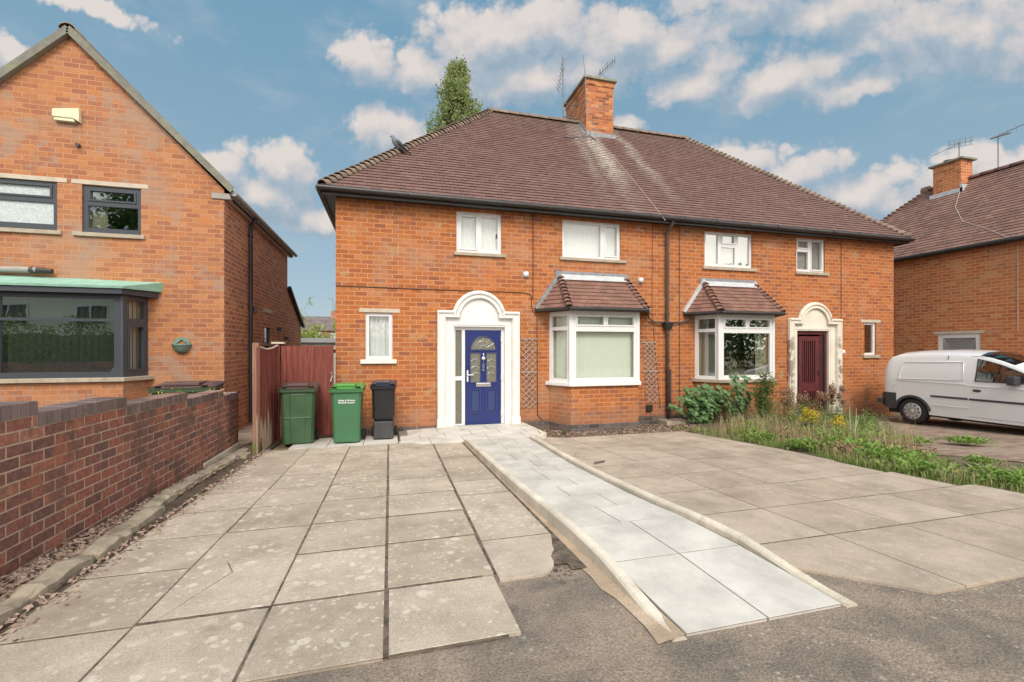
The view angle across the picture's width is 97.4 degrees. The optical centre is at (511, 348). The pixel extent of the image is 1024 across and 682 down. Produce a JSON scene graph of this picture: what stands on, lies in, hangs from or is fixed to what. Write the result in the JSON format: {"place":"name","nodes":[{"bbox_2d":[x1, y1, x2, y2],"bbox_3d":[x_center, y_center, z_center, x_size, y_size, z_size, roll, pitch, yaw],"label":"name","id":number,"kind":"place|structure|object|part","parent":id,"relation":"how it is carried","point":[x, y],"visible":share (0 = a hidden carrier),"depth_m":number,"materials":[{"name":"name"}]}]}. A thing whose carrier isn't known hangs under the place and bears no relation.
{"place":"outdoors","nodes":[
{"label":"outdoors","id":0,"kind":"place"},
{"bbox_2d":[0,437,282,631],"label":"soil strip","id":1,"kind":"object","parent":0,"point":[179,500],"visible":0.26,"depth_m":4.60,"materials":[{"name":"brown soil"}]},
{"bbox_2d":[0,446,251,601],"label":"leaf litter","id":2,"kind":"object","parent":1,"relation":"on","point":[43,562],"visible":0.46,"depth_m":3.41,"materials":[{"name":"brown plant"}]},
{"bbox_2d":[146,380,224,395],"bbox_3d":[-5.397,1.130,7.496,0.896,1.176,0.716,0,0,-18],"label":"wheelie bin","id":3,"kind":"object","parent":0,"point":[188,387],"visible":0.27,"depth_m":7.24,"materials":[{"name":"plastic"}]},
{"bbox_2d":[238,423,261,446],"bbox_3d":[-6.177,1.751,12.567,1.200,0.077,12.000,0,0,-15],"label":"side passage","id":4,"kind":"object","parent":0,"point":[244,435],"visible":0.05,"depth_m":9.31},
{"bbox_2d":[0,442,586,681],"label":"driveway","id":5,"kind":"structure","parent":0,"point":[301,637],"depth_m":2.97,"materials":[{"name":"beige concrete"}]},
{"bbox_2d":[0,449,276,640],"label":"fallen leaves","id":6,"kind":"object","parent":5,"relation":"on","point":[30,606],"visible":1,"depth_m":3.21,"materials":[{"name":"brown plant"}]},
{"bbox_2d":[288,423,544,449],"bbox_3d":[-1.758,1.734,8.777,4.559,0.137,1.589,0,0,-15],"label":"landing","id":7,"kind":"object","parent":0,"point":[455,434],"visible":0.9,"depth_m":8.66,"materials":[{"name":"grey concrete"}]},
{"bbox_2d":[277,382,319,444],"bbox_3d":[-3.944,1.178,8.359,0.636,1.106,0.756,0,0,-19],"label":"wheelie bin","id":8,"kind":"object","parent":7,"relation":"on","point":[298,405],"visible":1,"depth_m":8.06,"materials":[{"name":"plastic"}]},
{"bbox_2d":[329,382,365,442],"bbox_3d":[-3.050,1.173,8.375,0.578,1.076,0.656,0,0,-12],"label":"wheelie bin","id":9,"kind":"object","parent":7,"relation":"on","point":[347,405],"visible":1,"depth_m":8.12,"materials":[{"name":"plastic"}]},
{"bbox_2d":[370,380,397,438],"bbox_3d":[-2.496,1.167,8.775,0.495,1.106,0.636,0,0,-12],"label":"wheelie bin","id":10,"kind":"object","parent":7,"relation":"on","point":[383,406],"visible":1,"depth_m":8.52,"materials":[{"name":"plastic"}]},
{"bbox_2d":[399,425,524,443],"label":"landing joints","id":11,"kind":"object","parent":7,"relation":"on","point":[402,433],"visible":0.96,"depth_m":9.06,"materials":[{"name":"grey concrete"}]},
{"bbox_2d":[0,0,1023,316],"label":"sky","id":12,"kind":"structure","parent":0,"point":[851,103],"materials":[{"name":"blue"}]},
{"bbox_2d":[266,564,1023,681],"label":"asphalt apron","id":13,"kind":"object","parent":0,"point":[586,628],"visible":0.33,"depth_m":2.23,"materials":[{"name":"grey asphalt"}]},
{"bbox_2d":[269,412,1023,657],"bbox_3d":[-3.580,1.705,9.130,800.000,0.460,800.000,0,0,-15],"label":"ground","id":14,"kind":"structure","parent":0,"point":[958,459],"depth_m":6.63,"materials":[{"name":"soil"}]},
{"bbox_2d":[0,390,239,579],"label":"garden wall","id":15,"kind":"structure","parent":14,"relation":"on","point":[70,471],"depth_m":3.92,"materials":[{"name":"brick"}]},
{"bbox_2d":[0,448,250,625],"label":"edging kerb","id":16,"kind":"structure","parent":14,"relation":"on","point":[49,579],"depth_m":3.39,"materials":[{"name":"concrete"}]},
{"bbox_2d":[0,22,304,429],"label":"gabled house","id":17,"kind":"structure","parent":14,"relation":"on","point":[138,225],"depth_m":8.55,"materials":[{"name":"brick"}]},
{"bbox_2d":[0,266,53,273],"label":"roll of sheeting","id":18,"kind":"object","parent":17,"relation":"on","point":[14,269],"visible":1,"depth_m":8.13,"materials":[{"name":"grey paint"}]},
{"bbox_2d":[0,178,56,229],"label":"window","id":19,"kind":"structure","parent":17,"relation":"in","point":[26,204],"depth_m":8.29,"materials":[{"name":"white glass"}]},
{"bbox_2d":[0,292,154,406],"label":"bay window","id":20,"kind":"structure","parent":17,"relation":"in","point":[56,348],"depth_m":7.99,"materials":[{"name":"glass"}]},
{"bbox_2d":[83,185,140,234],"bbox_3d":[-7.668,-2.650,8.685,0.943,0.900,0.167,0,0,-15],"label":"window","id":21,"kind":"structure","parent":17,"relation":"in","point":[96,203],"depth_m":8.64,"materials":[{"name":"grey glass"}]},
{"bbox_2d":[171,337,191,352],"bbox_3d":[-6.499,-0.077,8.811,0.350,0.315,0.175,0,0,-15],"label":"wall planter","id":22,"kind":"object","parent":17,"relation":"attached to","point":[181,348],"visible":1,"depth_m":8.83,"materials":[{"name":"green ceramic"}]},
{"bbox_2d":[265,328,269,345],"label":"window","id":23,"kind":"structure","parent":17,"relation":"in","point":[267,343],"depth_m":12.60,"materials":[{"name":"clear glass"}]},
{"bbox_2d":[252,342,285,454],"bbox_3d":[-4.324,0.838,8.018,0.220,1.945,1.552,0,0,-15],"label":"fence panel","id":24,"kind":"object","parent":14,"relation":"on","point":[266,396],"visible":0.88,"depth_m":7.76,"materials":[{"name":"brown wood"}]},
{"bbox_2d":[281,345,333,436],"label":"wooden gate","id":25,"kind":"structure","parent":24,"relation":"attached to","point":[310,363],"depth_m":8.84,"materials":[{"name":"brown wood"}]},
{"bbox_2d":[300,295,314,332],"bbox_3d":[-14.841,-0.979,30.830,1.522,5.477,2.256,0,0,43],"label":"garden tree","id":26,"kind":"object","parent":14,"relation":"on","point":[305,313],"visible":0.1,"depth_m":31.05,"materials":[{"name":"green plant"}]},
{"bbox_2d":[301,311,335,337],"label":"house","id":27,"kind":"structure","parent":14,"relation":"on","point":[312,320],"depth_m":77.64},
{"bbox_2d":[301,338,335,383],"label":"garden shed","id":28,"kind":"structure","parent":14,"relation":"on","point":[319,341],"depth_m":20.15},
{"bbox_2d":[301,321,335,337],"bbox_3d":[-12.753,-0.002,28.122,3.327,3.524,3.437,0,0,15],"label":"garden bush","id":29,"kind":"object","parent":14,"relation":"on","point":[311,333],"visible":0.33,"depth_m":27.91,"materials":[{"name":"green plant"}]},
{"bbox_2d":[331,305,335,337],"bbox_3d":[-12.930,-0.930,33.620,1.168,5.380,1.450,0,0,-15],"label":"garden tree","id":30,"kind":"object","parent":14,"relation":"on","point":[334,326],"visible":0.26,"depth_m":33.25,"materials":[{"name":"green plant"}]},
{"bbox_2d":[424,56,482,134],"bbox_3d":[-5.363,-12.033,39.962,6.010,27.586,5.975,0,0,-44],"label":"poplar tree","id":31,"kind":"object","parent":14,"relation":"on","point":[455,92],"visible":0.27,"depth_m":39.12,"materials":[{"name":"green plant"}]},
{"bbox_2d":[548,563,577,592],"bbox_3d":[0.274,1.528,3.237,0.284,0.055,0.953,0,0,-15],"label":"rubble","id":32,"kind":"object","parent":14,"relation":"on","point":[565,574],"visible":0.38,"depth_m":3.03,"materials":[{"name":"stone"}]},
{"bbox_2d":[465,443,684,643],"bbox_3d":[-0.025,1.578,5.223,0.197,0.261,6.150,0,0,-15],"label":"mortar strip","id":33,"kind":"object","parent":14,"relation":"on","point":[659,633],"visible":0.47,"depth_m":2.74,"materials":[{"name":"beige concrete"}]},
{"bbox_2d":[315,74,914,435],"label":"semi detached house","id":34,"kind":"structure","parent":14,"relation":"on","point":[472,250],"depth_m":10.80,"materials":[{"name":"orange brick"}]},
{"bbox_2d":[365,313,391,358],"bbox_3d":[-2.797,-0.270,9.469,0.540,0.970,0.152,0,0,-15],"label":"window","id":35,"kind":"structure","parent":34,"relation":"in","point":[378,326],"depth_m":9.49,"materials":[{"name":"plastic"}]},
{"bbox_2d":[390,135,410,153],"bbox_3d":[-2.608,-4.778,10.494,0.486,0.386,0.266,0,0,-15],"label":"pigeon","id":36,"kind":"object","parent":34,"relation":"on","point":[397,143],"visible":1,"depth_m":10.42,"materials":[{"name":"grey"}]},
{"bbox_2d":[456,211,500,253],"bbox_3d":[-0.743,-2.560,9.995,1.010,0.900,0.151,0,0,-15],"label":"window","id":37,"kind":"structure","parent":34,"relation":"in","point":[475,232],"depth_m":10.01,"materials":[{"name":"plastic"}]},
{"bbox_2d":[465,330,501,424],"bbox_3d":[-0.623,0.627,9.984,0.826,2.085,0.118,0,0,-15],"label":"front door","id":38,"kind":"structure","parent":34,"relation":"in","point":[483,377],"depth_m":9.99,"materials":[{"name":"blue plastic"}]},
{"bbox_2d":[521,337,536,408],"bbox_3d":[0.387,0.540,10.184,0.390,1.614,0.038,0,0,-15],"label":"trellis","id":39,"kind":"object","parent":34,"relation":"attached to","point":[531,371],"visible":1,"depth_m":10.17,"materials":[{"name":"brown wood"}]},
{"bbox_2d":[556,55,577,119],"bbox_3d":[1.764,-8.625,14.834,0.877,2.070,0.198,0,0,-29],"label":"tv aerial","id":40,"kind":"object","parent":34,"relation":"attached to","point":[562,80],"visible":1,"depth_m":14.77,"materials":[{"name":"metal"}]},
{"bbox_2d":[564,130,595,140],"bbox_3d":[2.046,-6.635,13.907,1.095,0.467,0.331,0,0,-18],"label":"fallen aerial","id":41,"kind":"object","parent":34,"relation":"on","point":[582,136],"visible":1,"depth_m":13.95,"materials":[{"name":"metal"}]},
{"bbox_2d":[583,56,586,104],"bbox_3d":[2.315,-8.516,14.267,0.065,1.552,0.186,0,0,45],"label":"tv aerial","id":42,"kind":"object","parent":34,"relation":"attached to","point":[585,81],"visible":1,"depth_m":14.25,"materials":[{"name":"metal"}]},
{"bbox_2d":[562,220,619,259],"bbox_3d":[1.864,-2.570,10.715,1.500,0.880,0.135,0,0,-15],"label":"window","id":43,"kind":"structure","parent":34,"relation":"in","point":[580,239],"depth_m":10.74,"materials":[{"name":"plastic"}]},
{"bbox_2d":[545,311,640,432],"bbox_3d":[2.011,0.660,10.347,2.424,3.000,0.736,0,0,-15],"label":"bay window","id":44,"kind":"structure","parent":34,"relation":"in","point":[594,356],"depth_m":10.13,"materials":[{"name":"white plastic"}]},
{"bbox_2d":[599,58,614,77],"bbox_3d":[3.170,-9.143,14.990,0.541,0.906,0.450,0,0,17],"label":"tv aerial","id":45,"kind":"object","parent":34,"relation":"on","point":[600,73],"visible":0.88,"depth_m":14.89,"materials":[{"name":"metal"}]},
{"bbox_2d":[641,341,658,402],"bbox_3d":[3.382,0.560,11.002,0.473,1.514,0.038,0,0,-15],"label":"trellis","id":46,"kind":"object","parent":34,"relation":"attached to","point":[647,370],"visible":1,"depth_m":11.00,"materials":[{"name":"brown wood"}]},
{"bbox_2d":[705,231,750,267],"bbox_3d":[5.588,-2.560,11.732,1.480,0.900,0.135,0,0,-15],"label":"window","id":47,"kind":"structure","parent":34,"relation":"in","point":[721,249],"depth_m":11.76,"materials":[{"name":"plastic"}]},
{"bbox_2d":[692,314,776,422],"bbox_3d":[5.721,0.660,11.339,2.304,3.000,0.694,0,0,-15],"label":"bay window","id":48,"kind":"structure","parent":34,"relation":"in","point":[764,329],"depth_m":11.22,"materials":[{"name":"white plastic"}]},
{"bbox_2d":[724,359,753,374],"bbox_3d":[5.649,0.495,11.338,1.078,0.491,0.472,0,0,-15],"label":"flower arrangement","id":49,"kind":"object","parent":34,"relation":"on","point":[734,365],"visible":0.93,"depth_m":11.30,"materials":[{"name":"white plant"}]},
{"bbox_2d":[796,238,822,272],"bbox_3d":[8.178,-2.570,12.439,0.990,0.920,0.135,0,0,-15],"label":"window","id":50,"kind":"structure","parent":34,"relation":"in","point":[809,252],"depth_m":12.46,"materials":[{"name":"plastic"}]},
{"bbox_2d":[798,335,822,411],"bbox_3d":[8.240,0.695,12.423,0.940,2.170,0.070,0,0,-15],"label":"front door","id":51,"kind":"structure","parent":34,"relation":"in","point":[808,346],"depth_m":12.41,"materials":[{"name":"red wood"}]},
{"bbox_2d":[864,323,874,354],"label":"window","id":52,"kind":"structure","parent":34,"relation":"in","point":[872,324],"depth_m":13.02,"materials":[{"name":"plastic"}]},
{"bbox_2d":[541,422,728,437],"bbox_3d":[2.572,1.791,10.041,4.850,0.136,1.520,0,0,-15],"label":"soil bed","id":53,"kind":"object","parent":14,"relation":"on","point":[706,425],"visible":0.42,"depth_m":10.00,"materials":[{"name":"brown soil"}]},
{"bbox_2d":[668,383,733,423],"bbox_3d":[4.491,1.311,10.679,1.663,1.012,0.538,0,0,-5],"label":"leafy shrub","id":54,"kind":"object","parent":53,"relation":"on","point":[702,403],"visible":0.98,"depth_m":10.62,"materials":[{"name":"green plant"}]},
{"bbox_2d":[465,422,857,641],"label":"path kerb","id":55,"kind":"structure","parent":14,"relation":"on","point":[592,550],"depth_m":3.54,"materials":[{"name":"beige concrete"}]},
{"bbox_2d":[672,422,1023,493],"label":"verge grass","id":56,"kind":"structure","parent":14,"relation":"on","point":[854,459],"depth_m":6.02,"materials":[{"name":"green plant"}]},
{"bbox_2d":[879,156,1023,355],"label":"house","id":57,"kind":"structure","parent":14,"relation":"on","point":[959,273],"depth_m":14.65,"materials":[{"name":"brick"}]},
{"bbox_2d":[933,136,972,156],"bbox_3d":[16.161,-7.224,16.475,1.140,0.968,0.280,0,0,33],"label":"tv aerial","id":58,"kind":"object","parent":57,"relation":"attached to","point":[957,144],"visible":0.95,"depth_m":16.39,"materials":[{"name":"metal"}]},
{"bbox_2d":[938,333,979,349],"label":"window","id":59,"kind":"structure","parent":57,"relation":"in","point":[976,335],"depth_m":14.36,"materials":[{"name":"plastic"}]},
{"bbox_2d":[990,124,1023,170],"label":"tv aerial","id":60,"kind":"object","parent":57,"relation":"attached to","point":[1002,134],"visible":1,"depth_m":15.26,"materials":[{"name":"metal"}]},
{"bbox_2d":[473,438,841,635],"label":"path","id":61,"kind":"structure","parent":0,"point":[683,593],"depth_m":3.18,"materials":[{"name":"grey concrete"}]},
{"bbox_2d":[541,431,1023,594],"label":"driveway","id":62,"kind":"structure","parent":0,"point":[965,565],"depth_m":4.29,"materials":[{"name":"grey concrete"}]},
{"bbox_2d":[711,408,930,448],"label":"tall dry grass","id":63,"kind":"structure","parent":0,"point":[901,439],"depth_m":8.21,"materials":[{"name":"green plant"}]},
{"bbox_2d":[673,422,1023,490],"bbox_3d":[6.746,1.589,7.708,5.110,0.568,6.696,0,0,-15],"label":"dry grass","id":64,"kind":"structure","parent":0,"point":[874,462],"depth_m":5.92,"materials":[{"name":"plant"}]},
{"bbox_2d":[722,416,1023,461],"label":"block paving","id":65,"kind":"structure","parent":0,"point":[1010,439],"depth_m":9.31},
{"bbox_2d":[720,367,754,421],"bbox_3d":[5.304,1.099,10.526,0.832,1.389,0.417,0,0,-28],"label":"leafy shrub","id":66,"kind":"object","parent":65,"relation":"on","point":[741,402],"visible":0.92,"depth_m":10.49,"materials":[{"name":"green plant"}]},
{"bbox_2d":[750,369,777,425],"bbox_3d":[5.748,1.102,10.184,0.755,1.315,0.618,0,0,-15],"label":"tall weed","id":67,"kind":"object","parent":65,"relation":"on","point":[762,394],"visible":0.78,"depth_m":10.13,"materials":[{"name":"green plant"}]},
{"bbox_2d":[779,387,804,425],"bbox_3d":[6.271,1.283,10.127,0.554,0.984,0.572,0,0,-15],"label":"seeded weed","id":68,"kind":"object","parent":65,"relation":"on","point":[783,393],"visible":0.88,"depth_m":10.10,"materials":[{"name":"beige plant"}]},
{"bbox_2d":[784,393,811,418],"bbox_3d":[7.088,1.464,11.146,0.868,0.765,0.453,0,0,-15],"label":"tall weed","id":69,"kind":"object","parent":65,"relation":"on","point":[803,404],"visible":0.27,"depth_m":11.12,"materials":[{"name":"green plant"}]},
{"bbox_2d":[788,405,819,433],"bbox_3d":[5.865,1.415,8.972,0.609,0.592,0.412,0,0,-6],"label":"ragwort plant","id":70,"kind":"object","parent":65,"relation":"on","point":[809,418],"visible":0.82,"depth_m":8.95,"materials":[{"name":"yellow plant"}]},
{"bbox_2d":[716,395,917,433],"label":"wild weeds","id":71,"kind":"object","parent":65,"relation":"on","point":[860,419],"visible":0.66,"depth_m":9.84,"materials":[{"name":"green plant"}]},
{"bbox_2d":[802,381,847,418],"bbox_3d":[7.688,1.321,10.955,1.188,1.076,0.578,0,0,-23],"label":"seeded weed","id":72,"kind":"object","parent":65,"relation":"on","point":[830,395],"visible":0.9,"depth_m":11.07,"materials":[{"name":"beige plant"}]},
{"bbox_2d":[830,414,847,428],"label":"ragwort plant","id":73,"kind":"object","parent":65,"relation":"on","point":[840,422],"visible":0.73,"depth_m":9.01,"materials":[{"name":"yellow plant"}]},
{"bbox_2d":[762,425,942,458],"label":"dead weeds","id":74,"kind":"object","parent":65,"relation":"on","point":[836,444],"visible":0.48,"depth_m":6.69,"materials":[{"name":"brown plant"}]},
{"bbox_2d":[846,407,858,433],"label":"dead stalk","id":75,"kind":"object","parent":65,"relation":"on","point":[850,421],"visible":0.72,"depth_m":8.35,"materials":[{"name":"beige plant"}]},
{"bbox_2d":[861,386,870,416],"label":"tall weed","id":76,"kind":"object","parent":65,"relation":"on","point":[868,392],"visible":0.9,"depth_m":12.42,"materials":[{"name":"brown plant"}]},
{"bbox_2d":[722,414,1023,489],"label":"ground weeds","id":77,"kind":"object","parent":65,"relation":"on","point":[906,457],"visible":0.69,"depth_m":6.75,"materials":[{"name":"green plant"}]},
{"bbox_2d":[877,349,1023,427],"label":"white van","id":78,"kind":"object","parent":65,"relation":"on","point":[983,386],"visible":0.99,"depth_m":10.22,"materials":[{"name":"paint"}]},
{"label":"window","id":79,"kind":"part","parent":78,"relation":"part of","materials":[{"name":"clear glass"}]}
]}

